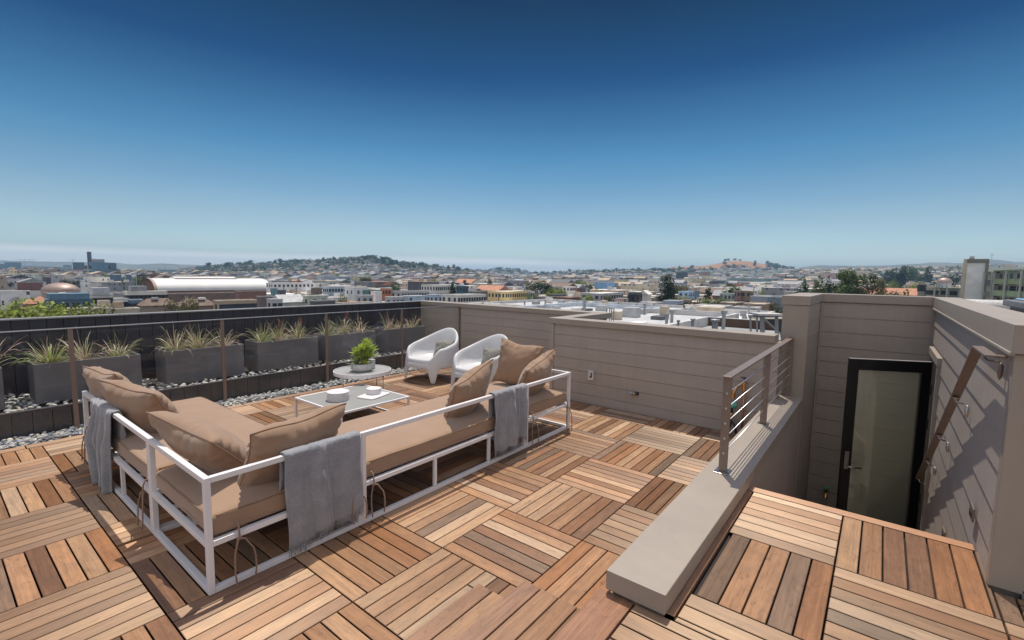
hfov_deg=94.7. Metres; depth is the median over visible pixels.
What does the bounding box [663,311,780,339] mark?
house
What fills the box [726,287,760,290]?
house
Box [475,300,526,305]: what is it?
house
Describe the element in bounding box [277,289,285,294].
house
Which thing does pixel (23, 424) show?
bed wall
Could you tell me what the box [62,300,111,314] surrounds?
house
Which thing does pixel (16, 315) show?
tree
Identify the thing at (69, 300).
house
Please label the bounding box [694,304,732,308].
house
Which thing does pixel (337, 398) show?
plate
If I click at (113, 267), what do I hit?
office building
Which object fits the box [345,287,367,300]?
house
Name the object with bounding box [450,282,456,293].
tree
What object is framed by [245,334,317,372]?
planter
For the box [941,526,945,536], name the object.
step light
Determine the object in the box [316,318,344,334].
grass plant
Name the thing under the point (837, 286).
tree
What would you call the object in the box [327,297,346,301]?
house
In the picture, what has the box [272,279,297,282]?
house
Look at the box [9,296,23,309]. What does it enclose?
house
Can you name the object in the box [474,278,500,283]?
house
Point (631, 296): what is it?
house
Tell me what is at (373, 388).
plate
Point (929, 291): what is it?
apartment block
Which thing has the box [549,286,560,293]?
house
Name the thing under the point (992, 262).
hills
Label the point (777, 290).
house
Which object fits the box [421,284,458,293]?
house
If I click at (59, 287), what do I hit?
domed building
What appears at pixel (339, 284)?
house
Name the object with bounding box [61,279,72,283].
tree
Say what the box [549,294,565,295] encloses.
house
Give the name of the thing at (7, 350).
grass plant
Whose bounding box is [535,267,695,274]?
woodland
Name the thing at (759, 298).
house
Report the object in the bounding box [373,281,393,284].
house
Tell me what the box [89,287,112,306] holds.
house
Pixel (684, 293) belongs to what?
house
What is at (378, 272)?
distant houses
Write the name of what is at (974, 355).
handrail
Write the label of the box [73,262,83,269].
office building
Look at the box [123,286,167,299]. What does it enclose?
house
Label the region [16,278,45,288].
house
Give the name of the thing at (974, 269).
tower block
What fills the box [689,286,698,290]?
house
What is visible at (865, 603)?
raised deck floor
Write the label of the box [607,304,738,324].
house
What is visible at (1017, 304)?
roof skylight
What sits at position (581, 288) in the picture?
house
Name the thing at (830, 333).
stairwell wall
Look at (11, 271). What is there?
stepped building
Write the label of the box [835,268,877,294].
tree
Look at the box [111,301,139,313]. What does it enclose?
house
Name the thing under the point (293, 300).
house
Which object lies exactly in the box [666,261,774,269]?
hill
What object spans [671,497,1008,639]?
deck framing
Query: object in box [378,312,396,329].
grass plant
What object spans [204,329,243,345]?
grass plant
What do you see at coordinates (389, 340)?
planter
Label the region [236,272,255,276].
house
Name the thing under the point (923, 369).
glass door
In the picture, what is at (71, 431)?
pebbles
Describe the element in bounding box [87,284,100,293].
house
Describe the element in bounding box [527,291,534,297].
house
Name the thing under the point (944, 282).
domed building
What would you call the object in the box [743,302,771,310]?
house
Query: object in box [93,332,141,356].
grass plant
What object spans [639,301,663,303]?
house
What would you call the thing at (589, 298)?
tree
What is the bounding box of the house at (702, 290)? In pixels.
[700,287,723,294]
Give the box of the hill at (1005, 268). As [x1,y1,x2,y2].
[961,267,1023,271]
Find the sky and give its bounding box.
[0,0,1023,272]
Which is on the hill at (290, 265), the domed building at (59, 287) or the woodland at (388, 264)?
the woodland at (388, 264)
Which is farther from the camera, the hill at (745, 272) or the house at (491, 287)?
the hill at (745, 272)
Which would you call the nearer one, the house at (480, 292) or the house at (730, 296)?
the house at (730, 296)
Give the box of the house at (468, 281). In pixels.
[455,279,475,284]
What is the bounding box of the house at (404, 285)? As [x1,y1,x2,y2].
[402,282,407,288]
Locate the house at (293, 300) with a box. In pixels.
[273,294,303,305]
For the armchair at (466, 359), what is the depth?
6.87 m
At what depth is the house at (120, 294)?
208.04 m
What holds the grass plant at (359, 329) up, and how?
in the planter at (340, 345)
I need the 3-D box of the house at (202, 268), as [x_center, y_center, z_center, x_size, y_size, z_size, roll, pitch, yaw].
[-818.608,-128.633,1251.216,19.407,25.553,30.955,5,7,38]
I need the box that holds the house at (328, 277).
[316,276,348,279]
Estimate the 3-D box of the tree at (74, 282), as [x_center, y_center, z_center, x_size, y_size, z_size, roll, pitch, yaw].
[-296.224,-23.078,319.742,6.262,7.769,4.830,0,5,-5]
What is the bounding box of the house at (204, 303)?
[174,297,212,310]
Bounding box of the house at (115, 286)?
[91,280,122,290]
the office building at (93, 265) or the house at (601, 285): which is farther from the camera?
the office building at (93, 265)
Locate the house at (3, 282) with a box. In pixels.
[0,275,6,289]
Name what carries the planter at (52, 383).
on the bed soil
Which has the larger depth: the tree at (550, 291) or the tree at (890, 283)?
the tree at (550, 291)
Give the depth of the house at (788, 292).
187.70 m
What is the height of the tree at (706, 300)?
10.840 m
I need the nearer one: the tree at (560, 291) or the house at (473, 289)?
the tree at (560, 291)
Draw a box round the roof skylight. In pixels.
[1003,298,1023,312]
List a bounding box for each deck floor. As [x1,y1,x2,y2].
[0,367,736,639]
[552,486,1023,639]
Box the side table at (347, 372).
[333,364,390,388]
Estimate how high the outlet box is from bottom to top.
0.124 m
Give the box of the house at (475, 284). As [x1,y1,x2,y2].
[469,281,504,285]
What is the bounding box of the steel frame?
[748,312,781,340]
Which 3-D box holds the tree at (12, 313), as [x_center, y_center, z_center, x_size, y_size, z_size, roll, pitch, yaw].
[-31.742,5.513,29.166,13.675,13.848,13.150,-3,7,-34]
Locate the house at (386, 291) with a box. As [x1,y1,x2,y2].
[380,288,390,300]
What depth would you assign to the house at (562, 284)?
338.45 m
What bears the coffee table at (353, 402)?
on the deck floor at (570, 516)
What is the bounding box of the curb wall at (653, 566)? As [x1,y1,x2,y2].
[606,394,802,616]
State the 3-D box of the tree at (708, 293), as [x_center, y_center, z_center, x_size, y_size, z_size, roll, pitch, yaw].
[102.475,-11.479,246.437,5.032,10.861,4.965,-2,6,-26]
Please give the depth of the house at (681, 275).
1090.43 m
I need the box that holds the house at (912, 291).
[870,288,916,295]
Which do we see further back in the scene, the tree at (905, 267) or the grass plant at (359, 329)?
the tree at (905, 267)
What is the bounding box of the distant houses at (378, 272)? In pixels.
[0,257,1023,291]
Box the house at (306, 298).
[302,295,328,305]
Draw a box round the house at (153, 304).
[137,297,175,312]
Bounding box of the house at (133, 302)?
[128,299,142,306]
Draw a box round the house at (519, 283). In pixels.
[502,279,528,286]
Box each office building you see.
[0,264,10,267]
[4,262,20,268]
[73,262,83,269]
[83,252,110,273]
[108,263,116,271]
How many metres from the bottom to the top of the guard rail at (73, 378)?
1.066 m
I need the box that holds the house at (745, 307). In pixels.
[732,306,761,309]
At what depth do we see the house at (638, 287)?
278.79 m
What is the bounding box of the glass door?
[836,358,932,529]
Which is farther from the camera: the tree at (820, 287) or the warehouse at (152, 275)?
the warehouse at (152, 275)
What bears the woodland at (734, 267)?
on the hill at (745, 272)
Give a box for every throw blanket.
[84,397,125,494]
[279,430,363,557]
[488,383,527,457]
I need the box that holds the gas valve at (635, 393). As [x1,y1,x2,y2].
[629,391,638,395]
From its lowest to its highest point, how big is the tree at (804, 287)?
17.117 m
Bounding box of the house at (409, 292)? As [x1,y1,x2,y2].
[391,290,428,297]
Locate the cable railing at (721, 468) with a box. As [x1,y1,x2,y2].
[713,337,793,475]
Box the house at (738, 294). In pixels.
[733,290,742,300]
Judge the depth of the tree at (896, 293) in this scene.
127.68 m
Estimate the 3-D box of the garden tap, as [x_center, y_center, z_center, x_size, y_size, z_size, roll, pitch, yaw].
[3.803,2.084,5.709,0.072,0.129,0.130,5,7,38]
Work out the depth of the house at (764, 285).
311.77 m
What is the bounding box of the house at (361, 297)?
[356,295,373,301]
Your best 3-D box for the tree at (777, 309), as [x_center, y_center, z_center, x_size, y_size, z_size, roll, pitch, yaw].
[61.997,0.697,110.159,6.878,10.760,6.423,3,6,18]
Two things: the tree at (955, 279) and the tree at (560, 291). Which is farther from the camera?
the tree at (955, 279)
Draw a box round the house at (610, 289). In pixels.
[589,286,628,294]
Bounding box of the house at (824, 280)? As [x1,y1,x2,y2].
[818,278,831,283]
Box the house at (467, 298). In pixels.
[441,293,485,302]
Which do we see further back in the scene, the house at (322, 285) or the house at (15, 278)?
the house at (15, 278)
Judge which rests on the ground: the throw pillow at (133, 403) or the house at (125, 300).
the house at (125, 300)
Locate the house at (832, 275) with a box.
[821,273,838,278]
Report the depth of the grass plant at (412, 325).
8.87 m
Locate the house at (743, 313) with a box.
[676,305,774,317]
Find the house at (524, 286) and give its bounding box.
[522,285,544,294]
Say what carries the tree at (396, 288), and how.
on the ground
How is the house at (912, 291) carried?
on the ground
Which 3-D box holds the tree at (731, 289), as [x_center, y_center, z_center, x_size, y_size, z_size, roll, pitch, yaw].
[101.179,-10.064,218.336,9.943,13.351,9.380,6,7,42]
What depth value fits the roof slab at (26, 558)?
2.64 m
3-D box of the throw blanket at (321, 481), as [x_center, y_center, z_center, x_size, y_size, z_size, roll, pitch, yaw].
[-1.139,1.030,2.854,0.169,0.619,0.498,5,7,38]
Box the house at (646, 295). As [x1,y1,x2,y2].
[641,290,651,301]
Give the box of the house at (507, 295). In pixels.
[488,290,526,301]
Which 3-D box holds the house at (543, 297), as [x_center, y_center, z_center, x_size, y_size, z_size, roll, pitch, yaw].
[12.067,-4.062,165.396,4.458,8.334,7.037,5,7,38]
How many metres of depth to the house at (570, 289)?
257.86 m
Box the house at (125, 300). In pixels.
[113,298,128,306]
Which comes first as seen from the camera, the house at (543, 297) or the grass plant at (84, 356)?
the grass plant at (84, 356)
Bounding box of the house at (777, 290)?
[761,284,797,294]
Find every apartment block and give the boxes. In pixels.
[925,287,938,296]
[933,287,960,297]
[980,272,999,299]
[988,269,1023,299]
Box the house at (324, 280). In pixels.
[312,278,338,284]
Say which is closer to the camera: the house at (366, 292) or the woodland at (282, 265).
the house at (366, 292)
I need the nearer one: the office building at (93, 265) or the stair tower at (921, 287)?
the stair tower at (921, 287)
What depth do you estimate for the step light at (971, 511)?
2.38 m
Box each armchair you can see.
[404,328,458,383]
[451,334,507,386]
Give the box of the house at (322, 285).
[314,283,327,289]
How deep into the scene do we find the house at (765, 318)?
40.04 m
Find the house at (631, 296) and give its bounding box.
[627,292,641,302]
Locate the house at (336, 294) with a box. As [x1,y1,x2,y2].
[319,293,340,296]
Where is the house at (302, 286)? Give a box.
[266,282,313,292]
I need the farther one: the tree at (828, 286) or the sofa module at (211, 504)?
the tree at (828, 286)
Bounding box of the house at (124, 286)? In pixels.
[116,280,128,289]
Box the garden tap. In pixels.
[823,486,829,498]
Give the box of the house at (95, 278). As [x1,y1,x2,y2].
[83,274,109,283]
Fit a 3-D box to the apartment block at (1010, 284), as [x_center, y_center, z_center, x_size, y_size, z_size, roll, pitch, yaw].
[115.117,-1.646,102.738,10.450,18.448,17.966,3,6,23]
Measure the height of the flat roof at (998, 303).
0.394 m
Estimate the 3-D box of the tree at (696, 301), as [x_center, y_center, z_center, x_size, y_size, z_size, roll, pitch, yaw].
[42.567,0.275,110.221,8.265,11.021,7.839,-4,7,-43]
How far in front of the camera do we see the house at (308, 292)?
230.79 m
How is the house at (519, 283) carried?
on the ground
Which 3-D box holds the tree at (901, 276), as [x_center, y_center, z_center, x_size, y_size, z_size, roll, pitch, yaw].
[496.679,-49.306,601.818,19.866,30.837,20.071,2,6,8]
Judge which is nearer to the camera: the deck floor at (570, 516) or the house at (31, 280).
the deck floor at (570, 516)
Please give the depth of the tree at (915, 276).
779.60 m
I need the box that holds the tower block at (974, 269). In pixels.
[960,254,993,299]
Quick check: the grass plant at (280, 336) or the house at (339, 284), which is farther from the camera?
the house at (339, 284)
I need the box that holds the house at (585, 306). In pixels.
[521,298,659,311]
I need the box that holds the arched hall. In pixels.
[139,276,268,292]
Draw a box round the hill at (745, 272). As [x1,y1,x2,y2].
[665,270,781,274]
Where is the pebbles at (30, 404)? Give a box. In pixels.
[4,350,406,412]
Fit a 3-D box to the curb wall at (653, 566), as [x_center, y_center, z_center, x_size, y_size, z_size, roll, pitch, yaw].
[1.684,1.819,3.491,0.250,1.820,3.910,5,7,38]
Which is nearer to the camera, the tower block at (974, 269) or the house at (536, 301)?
the house at (536, 301)
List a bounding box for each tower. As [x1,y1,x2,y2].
[80,280,87,292]
[917,282,926,295]
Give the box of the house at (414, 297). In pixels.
[401,295,426,300]
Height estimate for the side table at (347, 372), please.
0.378 m
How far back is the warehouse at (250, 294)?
187.84 m
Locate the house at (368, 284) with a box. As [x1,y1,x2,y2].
[354,281,372,287]
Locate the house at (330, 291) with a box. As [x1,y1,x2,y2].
[323,286,347,296]
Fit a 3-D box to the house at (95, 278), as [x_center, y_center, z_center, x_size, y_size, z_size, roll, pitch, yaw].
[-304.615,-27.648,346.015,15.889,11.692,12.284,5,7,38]
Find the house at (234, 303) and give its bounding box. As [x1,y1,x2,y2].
[213,299,256,308]
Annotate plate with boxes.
[326,389,349,394]
[327,392,349,395]
[327,395,349,399]
[366,386,380,390]
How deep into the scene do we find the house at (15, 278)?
355.66 m
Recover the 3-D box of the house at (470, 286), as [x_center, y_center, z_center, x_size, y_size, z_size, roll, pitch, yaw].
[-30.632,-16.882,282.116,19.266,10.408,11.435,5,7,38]
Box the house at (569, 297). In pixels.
[556,296,580,299]
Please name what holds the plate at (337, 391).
on the plate at (339, 394)
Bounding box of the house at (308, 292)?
[286,289,322,294]
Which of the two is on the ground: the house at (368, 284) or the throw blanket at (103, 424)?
the house at (368, 284)
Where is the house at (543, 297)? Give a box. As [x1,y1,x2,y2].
[536,296,555,298]
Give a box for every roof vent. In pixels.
[690,318,695,326]
[710,319,719,328]
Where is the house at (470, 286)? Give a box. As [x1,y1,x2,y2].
[459,283,478,287]
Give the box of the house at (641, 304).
[601,300,697,308]
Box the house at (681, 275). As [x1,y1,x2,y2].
[676,272,687,278]
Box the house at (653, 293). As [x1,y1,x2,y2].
[629,290,655,294]
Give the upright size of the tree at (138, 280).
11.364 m
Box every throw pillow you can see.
[82,366,131,399]
[97,379,179,432]
[146,411,247,474]
[237,403,346,486]
[443,358,492,417]
[492,338,543,384]
[518,348,555,395]
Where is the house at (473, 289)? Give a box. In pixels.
[468,288,482,290]
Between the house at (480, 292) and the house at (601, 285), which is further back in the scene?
the house at (601, 285)
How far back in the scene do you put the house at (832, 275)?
878.15 m
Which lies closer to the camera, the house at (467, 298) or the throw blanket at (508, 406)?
the throw blanket at (508, 406)
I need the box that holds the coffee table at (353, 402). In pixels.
[294,384,409,422]
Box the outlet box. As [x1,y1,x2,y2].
[588,370,593,380]
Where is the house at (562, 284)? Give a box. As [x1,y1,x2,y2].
[546,282,576,291]
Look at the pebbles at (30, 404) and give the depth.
5.67 m
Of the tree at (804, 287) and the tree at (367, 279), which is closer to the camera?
the tree at (804, 287)
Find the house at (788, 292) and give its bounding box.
[784,291,798,294]
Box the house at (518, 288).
[507,284,521,289]
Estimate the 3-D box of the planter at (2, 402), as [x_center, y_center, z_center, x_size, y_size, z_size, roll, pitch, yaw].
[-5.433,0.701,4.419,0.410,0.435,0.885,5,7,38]
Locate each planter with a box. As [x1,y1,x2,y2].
[0,367,5,410]
[27,351,141,405]
[155,341,244,384]
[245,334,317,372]
[314,329,375,361]
[346,338,377,371]
[372,324,424,353]
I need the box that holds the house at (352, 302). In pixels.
[335,301,372,303]
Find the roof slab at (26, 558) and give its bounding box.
[0,453,167,639]
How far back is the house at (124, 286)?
351.64 m
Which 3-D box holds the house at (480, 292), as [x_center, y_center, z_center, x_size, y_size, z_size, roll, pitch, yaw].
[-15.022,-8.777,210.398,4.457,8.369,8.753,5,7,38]
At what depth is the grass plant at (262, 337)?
6.71 m
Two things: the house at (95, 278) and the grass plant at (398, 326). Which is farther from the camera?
the house at (95, 278)
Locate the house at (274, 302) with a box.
[266,298,282,306]
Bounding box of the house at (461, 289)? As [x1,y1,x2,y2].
[457,285,467,293]
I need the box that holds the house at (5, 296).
[0,290,29,310]
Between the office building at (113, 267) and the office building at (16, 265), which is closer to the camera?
the office building at (113, 267)
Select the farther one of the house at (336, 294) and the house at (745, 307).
the house at (336, 294)
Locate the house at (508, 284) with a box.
[501,282,513,286]
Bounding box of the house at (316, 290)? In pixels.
[311,287,321,294]
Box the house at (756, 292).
[724,289,759,294]
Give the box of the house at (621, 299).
[616,298,628,301]
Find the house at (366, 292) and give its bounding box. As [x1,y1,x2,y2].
[363,289,379,294]
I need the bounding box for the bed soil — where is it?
[0,352,409,447]
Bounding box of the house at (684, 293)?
[678,291,694,299]
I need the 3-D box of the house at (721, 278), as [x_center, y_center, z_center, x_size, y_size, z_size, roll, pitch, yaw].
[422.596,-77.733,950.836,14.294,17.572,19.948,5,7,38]
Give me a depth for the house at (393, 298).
133.98 m
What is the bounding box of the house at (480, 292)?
[468,291,487,299]
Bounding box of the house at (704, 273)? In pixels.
[699,272,709,275]
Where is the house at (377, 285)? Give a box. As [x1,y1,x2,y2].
[373,281,396,287]
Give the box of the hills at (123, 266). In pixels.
[0,260,203,270]
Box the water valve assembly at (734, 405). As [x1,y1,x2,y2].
[730,377,746,432]
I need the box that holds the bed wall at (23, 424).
[0,353,405,441]
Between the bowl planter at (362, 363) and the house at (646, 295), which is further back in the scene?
the house at (646, 295)
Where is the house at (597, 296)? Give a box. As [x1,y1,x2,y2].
[581,292,623,301]
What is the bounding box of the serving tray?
[357,391,389,399]
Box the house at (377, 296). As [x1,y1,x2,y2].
[370,291,381,302]
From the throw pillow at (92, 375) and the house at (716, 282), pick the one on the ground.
the house at (716, 282)
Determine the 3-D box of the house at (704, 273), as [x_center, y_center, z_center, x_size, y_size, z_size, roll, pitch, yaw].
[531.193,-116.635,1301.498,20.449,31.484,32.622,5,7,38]
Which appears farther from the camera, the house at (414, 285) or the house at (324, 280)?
the house at (324, 280)
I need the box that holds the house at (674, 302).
[663,300,683,304]
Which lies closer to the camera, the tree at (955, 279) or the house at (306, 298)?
the house at (306, 298)
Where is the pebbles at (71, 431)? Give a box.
[0,367,420,449]
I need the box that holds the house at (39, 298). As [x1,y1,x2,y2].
[35,296,44,313]
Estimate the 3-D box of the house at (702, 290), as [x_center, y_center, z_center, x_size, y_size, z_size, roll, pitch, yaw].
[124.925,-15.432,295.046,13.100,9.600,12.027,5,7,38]
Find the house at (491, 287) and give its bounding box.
[477,285,508,290]
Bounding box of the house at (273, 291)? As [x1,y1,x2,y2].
[270,288,277,295]
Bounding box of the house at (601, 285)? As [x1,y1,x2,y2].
[594,282,614,288]
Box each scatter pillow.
[433,340,454,355]
[481,347,500,363]
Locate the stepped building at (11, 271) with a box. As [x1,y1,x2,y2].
[6,267,26,275]
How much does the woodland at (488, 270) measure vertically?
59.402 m
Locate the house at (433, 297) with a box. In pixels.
[426,294,440,300]
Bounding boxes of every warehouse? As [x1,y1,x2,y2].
[17,282,42,290]
[21,266,39,268]
[40,266,71,268]
[146,274,174,277]
[167,292,234,302]
[235,290,266,298]
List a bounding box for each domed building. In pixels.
[40,281,80,297]
[936,277,952,287]
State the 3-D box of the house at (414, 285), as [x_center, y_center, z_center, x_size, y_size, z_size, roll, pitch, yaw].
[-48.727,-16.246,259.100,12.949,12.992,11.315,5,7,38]
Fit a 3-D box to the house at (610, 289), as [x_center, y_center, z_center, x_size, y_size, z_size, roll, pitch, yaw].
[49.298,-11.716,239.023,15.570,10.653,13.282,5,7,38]
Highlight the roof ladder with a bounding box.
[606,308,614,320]
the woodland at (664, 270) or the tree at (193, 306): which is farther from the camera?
the woodland at (664, 270)
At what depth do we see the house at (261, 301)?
128.60 m
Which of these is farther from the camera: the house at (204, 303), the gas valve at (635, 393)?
the house at (204, 303)
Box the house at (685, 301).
[680,299,691,304]
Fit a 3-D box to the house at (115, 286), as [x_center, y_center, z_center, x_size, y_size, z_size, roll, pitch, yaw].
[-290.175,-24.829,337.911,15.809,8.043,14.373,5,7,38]
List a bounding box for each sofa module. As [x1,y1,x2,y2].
[81,391,265,532]
[137,433,367,595]
[336,394,525,523]
[485,369,571,447]
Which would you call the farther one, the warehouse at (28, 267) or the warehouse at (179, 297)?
the warehouse at (28, 267)
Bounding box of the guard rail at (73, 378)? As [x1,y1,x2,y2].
[0,305,459,428]
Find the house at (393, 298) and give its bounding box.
[385,296,403,301]
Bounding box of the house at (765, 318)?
[740,317,781,319]
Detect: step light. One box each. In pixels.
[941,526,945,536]
[969,501,974,522]
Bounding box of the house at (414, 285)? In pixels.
[408,279,438,289]
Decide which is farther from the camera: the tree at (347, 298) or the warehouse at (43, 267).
the warehouse at (43, 267)
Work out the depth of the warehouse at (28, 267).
1294.94 m
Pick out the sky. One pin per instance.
(550, 136)
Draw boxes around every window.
[949,291,957,294]
[1009,286,1015,290]
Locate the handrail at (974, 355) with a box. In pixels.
[915,346,1007,486]
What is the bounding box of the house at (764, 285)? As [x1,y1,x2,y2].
[753,285,776,286]
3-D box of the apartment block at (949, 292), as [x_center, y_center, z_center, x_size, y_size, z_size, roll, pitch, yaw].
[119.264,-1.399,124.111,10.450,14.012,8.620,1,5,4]
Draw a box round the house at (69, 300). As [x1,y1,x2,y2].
[44,292,91,315]
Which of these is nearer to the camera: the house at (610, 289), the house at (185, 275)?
the house at (610, 289)
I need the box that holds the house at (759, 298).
[750,295,781,301]
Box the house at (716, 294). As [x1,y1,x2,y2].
[712,290,728,299]
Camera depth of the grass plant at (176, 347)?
5.90 m
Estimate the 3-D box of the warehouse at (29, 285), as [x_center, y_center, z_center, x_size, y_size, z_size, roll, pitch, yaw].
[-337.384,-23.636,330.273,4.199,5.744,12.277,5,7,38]
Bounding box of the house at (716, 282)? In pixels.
[709,281,723,283]
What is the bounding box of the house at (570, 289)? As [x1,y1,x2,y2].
[562,286,575,293]
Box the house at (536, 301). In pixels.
[475,298,608,304]
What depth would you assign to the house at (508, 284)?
349.20 m
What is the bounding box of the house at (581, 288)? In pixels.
[575,284,585,292]
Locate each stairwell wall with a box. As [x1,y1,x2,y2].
[779,293,933,525]
[916,297,1023,601]
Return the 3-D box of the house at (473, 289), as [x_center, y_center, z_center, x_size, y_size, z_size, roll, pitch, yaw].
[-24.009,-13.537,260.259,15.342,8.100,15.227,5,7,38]
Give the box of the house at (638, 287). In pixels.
[621,282,656,292]
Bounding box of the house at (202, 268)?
[195,267,210,270]
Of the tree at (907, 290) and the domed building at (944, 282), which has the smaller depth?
the tree at (907, 290)
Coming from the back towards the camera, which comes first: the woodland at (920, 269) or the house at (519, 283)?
the woodland at (920, 269)
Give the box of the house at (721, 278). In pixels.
[717,277,726,279]
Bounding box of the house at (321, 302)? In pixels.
[309,299,335,304]
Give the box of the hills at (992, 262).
[801,260,1023,268]
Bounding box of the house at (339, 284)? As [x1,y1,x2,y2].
[328,283,353,286]
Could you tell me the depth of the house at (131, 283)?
229.46 m
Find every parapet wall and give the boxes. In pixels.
[421,300,595,353]
[549,312,782,433]
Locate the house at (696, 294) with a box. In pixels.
[694,290,699,298]
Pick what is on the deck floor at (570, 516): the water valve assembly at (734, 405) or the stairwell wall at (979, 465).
the water valve assembly at (734, 405)
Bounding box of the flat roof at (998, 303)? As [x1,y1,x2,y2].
[967,299,1009,309]
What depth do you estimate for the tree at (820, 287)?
144.75 m
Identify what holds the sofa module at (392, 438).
on the deck floor at (570, 516)
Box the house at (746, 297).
[741,290,752,301]
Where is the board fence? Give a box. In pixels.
[0,300,426,395]
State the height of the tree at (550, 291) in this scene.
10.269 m
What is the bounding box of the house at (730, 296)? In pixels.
[720,293,734,300]
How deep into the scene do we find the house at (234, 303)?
110.79 m
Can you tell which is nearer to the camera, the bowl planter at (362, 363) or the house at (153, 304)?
the bowl planter at (362, 363)
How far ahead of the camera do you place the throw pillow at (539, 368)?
4.76 m
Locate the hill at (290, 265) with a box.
[177,263,367,271]
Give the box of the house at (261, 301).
[256,296,273,307]
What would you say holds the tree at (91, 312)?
on the ground
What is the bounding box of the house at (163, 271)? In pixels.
[158,269,177,272]
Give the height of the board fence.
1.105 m
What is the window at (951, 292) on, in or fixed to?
in the apartment block at (949, 292)
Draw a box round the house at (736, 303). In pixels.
[719,301,743,308]
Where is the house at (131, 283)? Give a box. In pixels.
[128,281,134,285]
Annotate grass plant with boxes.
[0,339,33,365]
[11,336,81,368]
[50,325,116,359]
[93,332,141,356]
[148,325,205,355]
[166,324,219,348]
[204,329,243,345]
[238,319,282,341]
[258,319,296,340]
[278,319,313,338]
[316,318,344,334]
[329,311,360,333]
[346,318,371,332]
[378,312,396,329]
[394,318,407,328]
[404,314,419,327]
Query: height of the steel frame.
0.935 m
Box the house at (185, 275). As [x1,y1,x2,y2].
[170,275,199,276]
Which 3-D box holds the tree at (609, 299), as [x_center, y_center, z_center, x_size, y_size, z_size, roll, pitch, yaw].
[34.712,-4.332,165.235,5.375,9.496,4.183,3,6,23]
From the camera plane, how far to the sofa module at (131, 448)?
3.43 m
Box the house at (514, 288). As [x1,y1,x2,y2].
[508,287,523,290]
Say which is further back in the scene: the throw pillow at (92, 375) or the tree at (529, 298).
the tree at (529, 298)
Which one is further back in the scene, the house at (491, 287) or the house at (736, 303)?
the house at (491, 287)
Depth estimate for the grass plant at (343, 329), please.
7.78 m
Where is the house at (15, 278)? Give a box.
[6,274,33,288]
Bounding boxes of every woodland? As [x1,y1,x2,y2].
[198,256,473,274]
[339,256,428,268]
[476,267,537,273]
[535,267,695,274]
[672,263,769,269]
[765,262,792,268]
[793,265,960,276]
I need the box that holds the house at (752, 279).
[730,278,777,281]
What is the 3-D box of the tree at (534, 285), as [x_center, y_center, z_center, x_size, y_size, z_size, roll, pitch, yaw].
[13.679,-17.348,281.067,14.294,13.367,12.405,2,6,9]
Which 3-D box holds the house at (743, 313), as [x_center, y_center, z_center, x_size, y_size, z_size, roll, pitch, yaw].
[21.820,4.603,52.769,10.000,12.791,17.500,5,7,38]
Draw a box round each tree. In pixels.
[0,297,69,318]
[0,300,116,316]
[0,303,72,318]
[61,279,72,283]
[70,280,79,287]
[121,277,141,285]
[137,273,148,277]
[163,296,198,311]
[338,293,367,301]
[359,276,371,280]
[391,283,399,290]
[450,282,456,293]
[524,280,545,294]
[525,293,538,299]
[536,281,552,294]
[544,287,556,295]
[554,288,566,295]
[579,294,594,300]
[604,294,614,301]
[655,274,676,301]
[671,282,688,293]
[676,294,689,299]
[680,298,707,304]
[700,296,732,303]
[704,288,711,299]
[719,284,740,298]
[767,300,782,313]
[790,276,808,293]
[808,275,826,292]
[825,275,831,292]
[827,281,850,293]
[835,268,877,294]
[850,277,887,294]
[874,290,901,294]
[882,267,909,285]
[886,280,927,287]
[892,269,911,287]
[899,265,918,274]
[902,289,910,295]
[906,267,924,281]
[920,267,934,282]
[929,273,959,285]
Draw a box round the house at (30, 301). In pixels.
[23,299,36,310]
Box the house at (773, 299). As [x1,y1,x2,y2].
[768,296,782,311]
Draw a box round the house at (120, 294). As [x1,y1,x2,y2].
[114,292,123,297]

